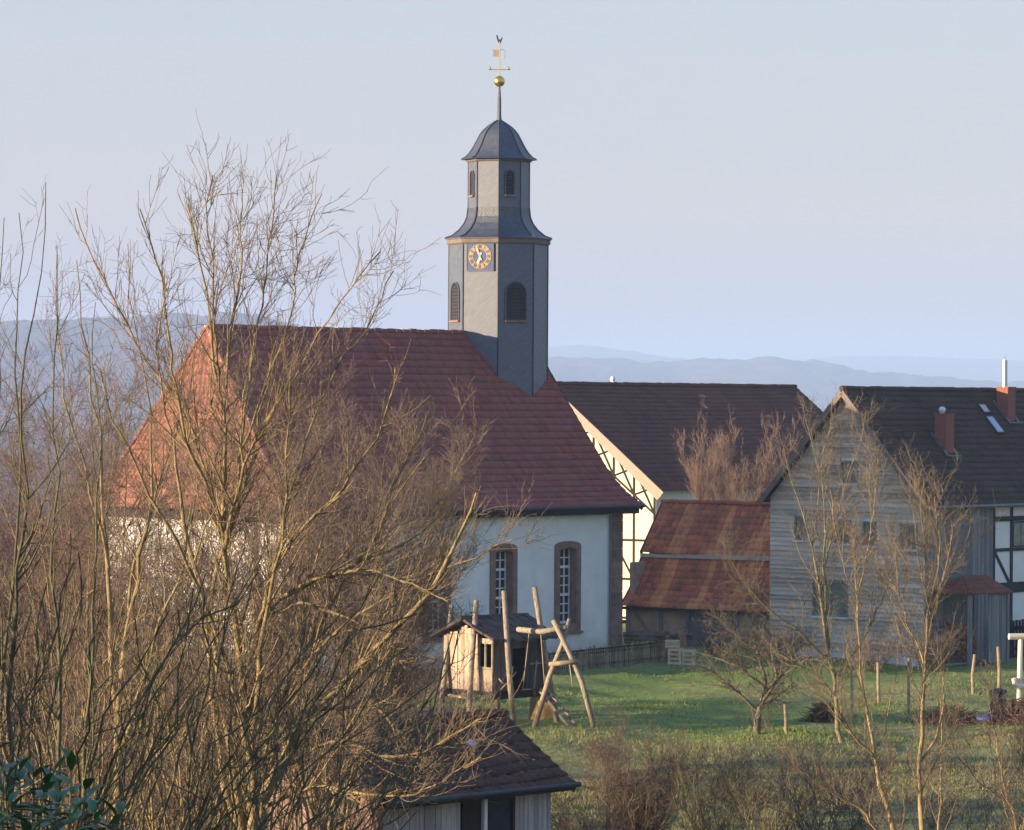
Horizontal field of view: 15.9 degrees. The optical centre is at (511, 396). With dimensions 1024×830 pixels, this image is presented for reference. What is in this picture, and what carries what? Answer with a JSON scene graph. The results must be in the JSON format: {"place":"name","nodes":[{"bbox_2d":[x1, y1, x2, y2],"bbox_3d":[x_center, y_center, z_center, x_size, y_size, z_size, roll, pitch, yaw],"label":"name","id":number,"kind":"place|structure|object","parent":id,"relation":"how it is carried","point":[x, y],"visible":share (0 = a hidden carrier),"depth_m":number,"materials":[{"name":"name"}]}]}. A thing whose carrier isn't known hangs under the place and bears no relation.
{"place":"outdoors","nodes":[
{"label":"outdoors","id":0,"kind":"place"},
{"bbox_2d":[0,312,300,420],"bbox_3d":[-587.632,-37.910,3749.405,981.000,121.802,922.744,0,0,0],"label":"hills","id":1,"kind":"structure","parent":0,"point":[23,329],"depth_m":3736.78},
{"bbox_2d":[0,421,1023,829],"bbox_3d":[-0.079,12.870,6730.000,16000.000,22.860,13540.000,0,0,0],"label":"ground","id":2,"kind":"structure","parent":0,"point":[616,685],"depth_m":120.61,"materials":[{"name":"green plant"}]},
{"bbox_2d":[0,217,60,746],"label":"sapling","id":3,"kind":"object","parent":2,"relation":"on","point":[8,413],"visible":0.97,"depth_m":35.09,"materials":[{"name":"brown plant"}]},
{"bbox_2d":[0,523,86,643],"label":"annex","id":4,"kind":"object","parent":2,"relation":"on","point":[10,542],"visible":0.17,"depth_m":150.51,"materials":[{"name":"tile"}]},
{"bbox_2d":[0,597,23,643],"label":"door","id":5,"kind":"structure","parent":4,"relation":"in","point":[2,597],"depth_m":149.97,"materials":[{"name":"brown wood"}]},
{"bbox_2d":[17,654,81,732],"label":"shrub","id":6,"kind":"object","parent":2,"relation":"on","point":[64,700],"visible":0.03,"depth_m":109.34,"materials":[{"name":"brown plant"}]},
{"bbox_2d":[0,182,105,829],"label":"sapling","id":7,"kind":"object","parent":2,"relation":"on","point":[14,640],"visible":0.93,"depth_m":35.54,"materials":[{"name":"brown plant"}]},
{"bbox_2d":[0,249,117,828],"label":"sapling","id":8,"kind":"object","parent":2,"relation":"on","point":[58,655],"visible":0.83,"depth_m":38.24,"materials":[{"name":"brown plant"}]},
{"bbox_2d":[0,741,127,829],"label":"laurel shrub","id":9,"kind":"object","parent":2,"relation":"on","point":[50,780],"visible":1,"depth_m":20.97,"materials":[{"name":"green plant"}]},
{"bbox_2d":[0,178,149,739],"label":"sapling","id":10,"kind":"object","parent":2,"relation":"on","point":[5,640],"visible":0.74,"depth_m":36.67,"materials":[{"name":"brown plant"}]},
{"bbox_2d":[0,335,184,829],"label":"bare tree","id":11,"kind":"object","parent":2,"relation":"on","point":[5,748],"visible":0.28,"depth_m":77.60,"materials":[{"name":"brown plant"}]},
{"bbox_2d":[0,377,215,829],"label":"bare tree","id":12,"kind":"object","parent":2,"relation":"on","point":[98,603],"visible":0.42,"depth_m":63.71,"materials":[{"name":"brown plant"}]},
{"bbox_2d":[52,302,193,825],"bbox_3d":[-4.305,2.222,40.650,1.553,6.560,1.749,0,0,0],"label":"sapling","id":13,"kind":"object","parent":2,"relation":"on","point":[85,761],"visible":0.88,"depth_m":40.51,"materials":[{"name":"brown plant"}]},
{"bbox_2d":[16,232,245,829],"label":"bare tree","id":14,"kind":"object","parent":2,"relation":"on","point":[144,537],"visible":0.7,"depth_m":56.20,"materials":[{"name":"brown plant"}]},
{"bbox_2d":[0,329,268,822],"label":"bare tree","id":15,"kind":"object","parent":2,"relation":"on","point":[138,457],"visible":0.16,"depth_m":83.53,"materials":[{"name":"brown plant"}]},
{"bbox_2d":[0,552,280,829],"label":"shrub","id":16,"kind":"object","parent":2,"relation":"on","point":[113,771],"visible":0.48,"depth_m":47.86,"materials":[{"name":"brown plant"}]},
{"bbox_2d":[0,508,288,829],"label":"shrub","id":17,"kind":"object","parent":2,"relation":"on","point":[103,717],"visible":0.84,"depth_m":26.89,"materials":[{"name":"brown plant"}]},
{"bbox_2d":[21,418,280,829],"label":"bare tree","id":18,"kind":"object","parent":2,"relation":"on","point":[139,636],"visible":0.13,"depth_m":71.47,"materials":[{"name":"brown plant"}]},
{"bbox_2d":[88,457,281,757],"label":"bare tree","id":19,"kind":"object","parent":2,"relation":"on","point":[189,559],"visible":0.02,"depth_m":97.96,"materials":[{"name":"brown plant"}]},
{"bbox_2d":[62,579,324,829],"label":"shrub","id":20,"kind":"object","parent":2,"relation":"on","point":[181,801],"visible":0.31,"depth_m":51.87,"materials":[{"name":"brown plant"}]},
{"bbox_2d":[50,357,364,829],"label":"bare tree","id":21,"kind":"object","parent":2,"relation":"on","point":[185,760],"visible":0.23,"depth_m":65.75,"materials":[{"name":"brown plant"}]},
{"bbox_2d":[203,656,327,725],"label":"shrub","id":22,"kind":"object","parent":2,"relation":"on","point":[269,686],"visible":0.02,"depth_m":115.94,"materials":[{"name":"brown plant"}]},
{"bbox_2d":[65,538,472,829],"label":"shrub","id":23,"kind":"object","parent":2,"relation":"on","point":[189,824],"visible":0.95,"depth_m":28.98,"materials":[{"name":"brown plant"}]},
{"bbox_2d":[159,336,447,750],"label":"bare tree","id":24,"kind":"object","parent":2,"relation":"on","point":[330,469],"visible":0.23,"depth_m":95.45,"materials":[{"name":"brown plant"}]},
{"bbox_2d":[59,108,558,829],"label":"bare tree","id":25,"kind":"object","parent":2,"relation":"on","point":[227,524],"visible":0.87,"depth_m":44.82,"materials":[{"name":"brown plant"}]},
{"bbox_2d":[126,590,494,829],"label":"shrub","id":26,"kind":"object","parent":2,"relation":"on","point":[277,781],"visible":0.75,"depth_m":31.86,"materials":[{"name":"brown plant"}]},
{"bbox_2d":[212,389,462,829],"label":"bare tree","id":27,"kind":"object","parent":2,"relation":"on","point":[360,675],"visible":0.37,"depth_m":63.77,"materials":[{"name":"brown plant"}]},
{"bbox_2d":[203,676,499,829],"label":"shrub","id":28,"kind":"object","parent":2,"relation":"on","point":[367,804],"visible":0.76,"depth_m":36.13,"materials":[{"name":"brown plant"}]},
{"bbox_2d":[77,35,645,672],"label":"church","id":29,"kind":"structure","parent":2,"relation":"on","point":[493,341],"depth_m":145.21,"materials":[{"name":"tile"}]},
{"bbox_2d":[421,547,450,642],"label":"window","id":30,"kind":"structure","parent":29,"relation":"in","point":[443,619],"depth_m":139.52,"materials":[{"name":"glass"}]},
{"bbox_2d":[449,282,459,321],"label":"belfry window","id":31,"kind":"structure","parent":29,"relation":"in","point":[455,289],"depth_m":149.28,"materials":[{"name":"wood"}]},
{"bbox_2d":[468,170,474,196],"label":"belfry window","id":32,"kind":"structure","parent":29,"relation":"in","point":[472,175],"depth_m":149.53,"materials":[{"name":"wood"}]},
{"bbox_2d":[489,543,517,613],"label":"window","id":33,"kind":"structure","parent":29,"relation":"in","point":[503,562],"depth_m":142.20,"materials":[{"name":"stone"}]},
{"bbox_2d":[504,169,515,196],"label":"belfry window","id":34,"kind":"structure","parent":29,"relation":"in","point":[509,176],"depth_m":148.92,"materials":[{"name":"wood"}]},
{"bbox_2d":[505,281,526,321],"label":"belfry window","id":35,"kind":"structure","parent":29,"relation":"in","point":[515,291],"depth_m":148.26,"materials":[{"name":"wood"}]},
{"bbox_2d":[554,541,583,633],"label":"window","id":36,"kind":"structure","parent":29,"relation":"in","point":[567,554],"depth_m":144.90,"materials":[{"name":"stone"}]},
{"bbox_2d":[307,646,427,716],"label":"shrub","id":37,"kind":"object","parent":2,"relation":"on","point":[338,682],"visible":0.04,"depth_m":117.54,"materials":[{"name":"brown plant"}]},
{"bbox_2d":[237,378,512,722],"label":"bare tree","id":38,"kind":"object","parent":2,"relation":"on","point":[445,505],"visible":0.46,"depth_m":87.48,"materials":[{"name":"brown plant"}]},
{"bbox_2d":[302,444,474,718],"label":"bare tree","id":39,"kind":"object","parent":2,"relation":"on","point":[411,565],"visible":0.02,"depth_m":99.94,"materials":[{"name":"brown plant"}]},
{"bbox_2d":[245,708,581,829],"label":"garden shed","id":40,"kind":"structure","parent":2,"relation":"on","point":[523,799],"depth_m":67.75,"materials":[{"name":"tile"}]},
{"bbox_2d":[461,800,480,829],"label":"door","id":41,"kind":"structure","parent":40,"relation":"in","point":[470,810],"depth_m":67.27,"materials":[{"name":"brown wood"}]},
{"bbox_2d":[487,796,514,829],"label":"window","id":42,"kind":"structure","parent":40,"relation":"in","point":[502,816],"depth_m":67.85,"materials":[{"name":"black glass"}]},
{"bbox_2d":[398,634,445,701],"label":"shrub","id":43,"kind":"object","parent":2,"relation":"on","point":[435,667],"visible":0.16,"depth_m":121.58,"materials":[{"name":"brown plant"}]},
{"bbox_2d":[429,587,577,725],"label":"stilt hut","id":44,"kind":"object","parent":2,"relation":"on","point":[507,644],"visible":0.87,"depth_m":114.85,"materials":[{"name":"brown wood"}]},
{"bbox_2d":[0,693,1023,829],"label":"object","id":45,"kind":"structure","parent":2,"relation":"on","point":[673,823],"depth_m":98.23,"materials":[{"name":"green plant"}]},
{"bbox_2d":[528,693,555,718],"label":"wooden panel","id":46,"kind":"object","parent":2,"relation":"on","point":[547,713],"visible":0.57,"depth_m":117.08,"materials":[{"name":"brown wood"}]},
{"bbox_2d":[516,618,596,727],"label":"swing frame","id":47,"kind":"object","parent":2,"relation":"on","point":[572,660],"visible":0.94,"depth_m":113.28,"materials":[{"name":"wood"}]},
{"bbox_2d":[551,780,643,829],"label":"shrub","id":48,"kind":"object","parent":2,"relation":"on","point":[564,826],"visible":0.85,"depth_m":73.88,"materials":[{"name":"brown plant"}]},
{"bbox_2d":[544,640,675,674],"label":"picket fence","id":49,"kind":"object","parent":2,"relation":"on","point":[587,658],"visible":0.66,"depth_m":139.94,"materials":[{"name":"wood"}]},
{"bbox_2d":[555,704,712,829],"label":"shrub","id":50,"kind":"object","parent":2,"relation":"on","point":[644,816],"visible":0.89,"depth_m":77.66,"materials":[{"name":"brown plant"}]},
{"bbox_2d":[623,630,692,642],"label":"log heap","id":51,"kind":"object","parent":2,"relation":"on","point":[635,636],"visible":0.87,"depth_m":150.32,"materials":[{"name":"grey plant"}]},
{"bbox_2d":[668,648,682,664],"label":"slatted crate","id":52,"kind":"object","parent":2,"relation":"on","point":[670,657],"visible":1,"depth_m":141.00,"materials":[{"name":"grey wood"}]},
{"bbox_2d":[665,640,679,647],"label":"slatted crate","id":53,"kind":"object","parent":52,"relation":"on","point":[672,643],"visible":1,"depth_m":141.00,"materials":[{"name":"grey wood"}]},
{"bbox_2d":[677,633,686,645],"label":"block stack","id":54,"kind":"object","parent":2,"relation":"on","point":[681,637],"visible":0.79,"depth_m":150.20,"materials":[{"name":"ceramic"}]},
{"bbox_2d":[682,649,695,665],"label":"slatted crate","id":55,"kind":"object","parent":2,"relation":"on","point":[684,656],"visible":0.85,"depth_m":141.01,"materials":[{"name":"grey wood"}]},
{"bbox_2d":[557,376,822,619],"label":"barn","id":56,"kind":"structure","parent":2,"relation":"on","point":[629,427],"depth_m":176.60,"materials":[{"name":"tile"}]},
{"bbox_2d":[622,499,770,652],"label":"outbuilding","id":57,"kind":"structure","parent":2,"relation":"on","point":[664,591],"depth_m":153.36,"materials":[{"name":"tile"}]},
{"bbox_2d":[689,612,733,647],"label":"door","id":58,"kind":"structure","parent":57,"relation":"in","point":[694,614],"depth_m":151.85,"materials":[{"name":"grey wood"}]},
{"bbox_2d":[673,603,749,655],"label":"shrub","id":59,"kind":"object","parent":2,"relation":"on","point":[705,629],"visible":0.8,"depth_m":145.96,"materials":[{"name":"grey plant"}]},
{"bbox_2d":[652,727,773,829],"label":"shrub","id":60,"kind":"object","parent":2,"relation":"on","point":[695,803],"visible":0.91,"depth_m":75.86,"materials":[{"name":"brown plant"}]},
{"bbox_2d":[673,404,801,594],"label":"bare tree","id":61,"kind":"object","parent":2,"relation":"on","point":[733,488],"visible":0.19,"depth_m":163.34,"materials":[{"name":"brown plant"}]},
{"bbox_2d":[665,730,816,820],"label":"shrub","id":62,"kind":"object","parent":2,"relation":"on","point":[759,793],"visible":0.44,"depth_m":89.91,"materials":[{"name":"brown plant"}]},
{"bbox_2d":[679,589,832,734],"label":"apple tree","id":63,"kind":"object","parent":2,"relation":"on","point":[763,697],"visible":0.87,"depth_m":112.00,"materials":[{"name":"brown plant"}]},
{"bbox_2d":[711,721,852,829],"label":"shrub","id":64,"kind":"object","parent":2,"relation":"on","point":[785,819],"visible":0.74,"depth_m":73.88,"materials":[{"name":"brown plant"}]},
{"bbox_2d":[747,619,822,662],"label":"shrub","id":65,"kind":"object","parent":2,"relation":"on","point":[781,641],"visible":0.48,"depth_m":141.93,"materials":[{"name":"brown plant"}]},
{"bbox_2d":[783,704,787,732],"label":"garden stake","id":66,"kind":"object","parent":2,"relation":"on","point":[785,719],"visible":0.94,"depth_m":111.79,"materials":[{"name":"brown wood"}]},
{"bbox_2d":[687,380,913,742],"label":"bare tree","id":67,"kind":"object","parent":2,"relation":"on","point":[825,622],"visible":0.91,"depth_m":107.93,"materials":[{"name":"brown plant"}]},
{"bbox_2d":[793,695,848,722],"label":"brush heap","id":68,"kind":"object","parent":2,"relation":"on","point":[820,718],"visible":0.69,"depth_m":117.79,"materials":[{"name":"brown wood"}]},
{"bbox_2d":[751,743,898,829],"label":"shrub","id":69,"kind":"object","parent":2,"relation":"on","point":[834,822],"visible":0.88,"depth_m":71.86,"materials":[{"name":"brown plant"}]},
{"bbox_2d":[749,404,917,829],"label":"slender tree","id":70,"kind":"object","parent":2,"relation":"on","point":[884,798],"visible":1,"depth_m":62.02,"materials":[{"name":"brown plant"}]},
{"bbox_2d":[781,727,903,809],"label":"shrub","id":71,"kind":"object","parent":2,"relation":"on","point":[836,763],"visible":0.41,"depth_m":91.86,"materials":[{"name":"brown plant"}]},
{"bbox_2d":[851,667,853,716],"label":"garden stake","id":72,"kind":"object","parent":2,"relation":"on","point":[852,691],"visible":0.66,"depth_m":119.03,"materials":[{"name":"brown wood"}]},
{"bbox_2d":[834,621,916,671],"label":"shrub","id":73,"kind":"object","parent":2,"relation":"on","point":[876,660],"visible":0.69,"depth_m":138.92,"materials":[{"name":"brown plant"}]},
{"bbox_2d":[877,662,880,702],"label":"garden stake","id":74,"kind":"object","parent":2,"relation":"on","point":[878,681],"visible":0.96,"depth_m":124.07,"materials":[{"name":"brown wood"}]},
{"bbox_2d":[756,356,1023,666],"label":"house","id":75,"kind":"structure","parent":2,"relation":"on","point":[981,429],"depth_m":146.75,"materials":[{"name":"wood"}]},
{"bbox_2d":[792,516,807,541],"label":"window","id":76,"kind":"structure","parent":75,"relation":"in","point":[797,518],"depth_m":147.50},
{"bbox_2d":[810,580,847,619],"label":"window","id":77,"kind":"structure","parent":75,"relation":"in","point":[836,588],"depth_m":146.43,"materials":[{"name":"grey glass"}]},
{"bbox_2d":[832,519,851,545],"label":"window","id":78,"kind":"structure","parent":75,"relation":"in","point":[845,541],"depth_m":146.07,"materials":[{"name":"grey glass"}]},
{"bbox_2d":[839,460,857,484],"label":"window","id":79,"kind":"structure","parent":75,"relation":"in","point":[843,462],"depth_m":145.89,"materials":[{"name":"grey glass"}]},
{"bbox_2d":[862,521,876,547],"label":"window","id":80,"kind":"structure","parent":75,"relation":"in","point":[864,523],"depth_m":145.25,"materials":[{"name":"grey glass"}]},
{"bbox_2d":[897,524,917,551],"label":"window","id":81,"kind":"structure","parent":75,"relation":"in","point":[912,528],"depth_m":143.98,"materials":[{"name":"grey glass"}]},
{"bbox_2d":[1013,521,1023,546],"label":"window","id":82,"kind":"structure","parent":75,"relation":"in","point":[1018,526],"depth_m":148.23,"materials":[{"name":"grey glass"}]},
{"bbox_2d":[907,658,910,714],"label":"garden stake","id":83,"kind":"object","parent":2,"relation":"on","point":[908,696],"visible":0.81,"depth_m":120.11,"materials":[{"name":"wood"}]},
{"bbox_2d":[852,774,976,829],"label":"shrub","id":84,"kind":"object","parent":2,"relation":"on","point":[928,823],"visible":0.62,"depth_m":67.94,"materials":[{"name":"brown plant"}]},
{"bbox_2d":[893,610,967,671],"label":"shrub","id":85,"kind":"object","parent":2,"relation":"on","point":[929,660],"visible":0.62,"depth_m":139.84,"materials":[{"name":"brown plant"}]},
{"bbox_2d":[849,431,1012,829],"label":"slender tree","id":86,"kind":"object","parent":2,"relation":"on","point":[920,758],"visible":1,"depth_m":60.00,"materials":[{"name":"brown plant"}]},
{"bbox_2d":[905,698,989,726],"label":"brush heap","id":87,"kind":"object","parent":2,"relation":"on","point":[971,721],"visible":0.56,"depth_m":117.81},
{"bbox_2d":[896,776,1023,829],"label":"shrub","id":88,"kind":"object","parent":2,"relation":"on","point":[981,815],"visible":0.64,"depth_m":70.10,"materials":[{"name":"brown plant"}]},
{"bbox_2d":[931,575,1012,666],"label":"wood shelter","id":89,"kind":"object","parent":2,"relation":"on","point":[998,593],"visible":0.95,"depth_m":143.98,"materials":[{"name":"wood"}]},
{"bbox_2d":[941,621,977,662],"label":"firewood","id":90,"kind":"object","parent":89,"relation":"in","point":[961,654],"visible":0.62,"depth_m":143.53,"materials":[{"name":"wood"}]},
{"bbox_2d":[971,654,975,693],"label":"garden stake","id":91,"kind":"object","parent":2,"relation":"on","point":[972,674],"visible":1,"depth_m":126.86,"materials":[{"name":"brown wood"}]},
{"bbox_2d":[924,649,1023,829],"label":"shrub","id":92,"kind":"object","parent":2,"relation":"on","point":[1008,800],"visible":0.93,"depth_m":62.88,"materials":[{"name":"brown plant"}]},
{"bbox_2d":[989,688,1006,716],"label":"compost bin","id":93,"kind":"object","parent":2,"relation":"on","point":[1000,693],"visible":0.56,"depth_m":119.78,"materials":[{"name":"black plastic"}]},
{"bbox_2d":[996,647,1000,687],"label":"garden stake","id":94,"kind":"object","parent":2,"relation":"on","point":[999,669],"visible":0.72,"depth_m":126.85,"materials":[{"name":"brown wood"}]},
{"bbox_2d":[979,695,1023,726],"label":"brush heap","id":95,"kind":"object","parent":2,"relation":"on","point":[1013,703],"visible":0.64,"depth_m":116.80,"materials":[{"name":"brown wood"}]},
{"bbox_2d":[976,714,996,723],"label":"tarpaulin","id":96,"kind":"object","parent":95,"relation":"on","point":[984,718],"visible":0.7,"depth_m":117.33,"materials":[{"name":"blue plastic"}]},
{"bbox_2d":[1008,633,1023,717],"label":"timber arbour","id":97,"kind":"object","parent":2,"relation":"on","point":[1017,682],"visible":0.83,"depth_m":117.93,"materials":[{"name":"white wood"}]},
{"bbox_2d":[1010,619,1023,657],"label":"board fence","id":98,"kind":"object","parent":2,"relation":"on","point":[1016,626],"visible":0.28,"depth_m":146.91,"materials":[{"name":"wood"}]},
{"bbox_2d":[0,0,1023,360],"label":"sky","id":99,"kind":"structure","parent":0,"point":[711,179],"materials":[{"name":"blue"}]},
{"bbox_2d":[548,345,689,362],"bbox_3d":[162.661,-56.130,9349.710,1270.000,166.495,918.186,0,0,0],"label":"hills","id":100,"kind":"structure","parent":0,"point":[581,351],"depth_m":9585.73,"materials":[{"name":"blue"}]},
{"bbox_2d":[548,356,1023,410],"bbox_3d":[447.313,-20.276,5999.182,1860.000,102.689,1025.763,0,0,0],"label":"hills","id":101,"kind":"structure","parent":0,"point":[811,378],"depth_m":6124.89,"materials":[{"name":"blue"}]},
{"bbox_2d":[800,355,1023,381],"bbox_3d":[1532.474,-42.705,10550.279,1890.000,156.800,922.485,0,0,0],"label":"hills","id":102,"kind":"structure","parent":0,"point":[975,369],"depth_m":10690.20,"materials":[{"name":"blue"}]}
]}

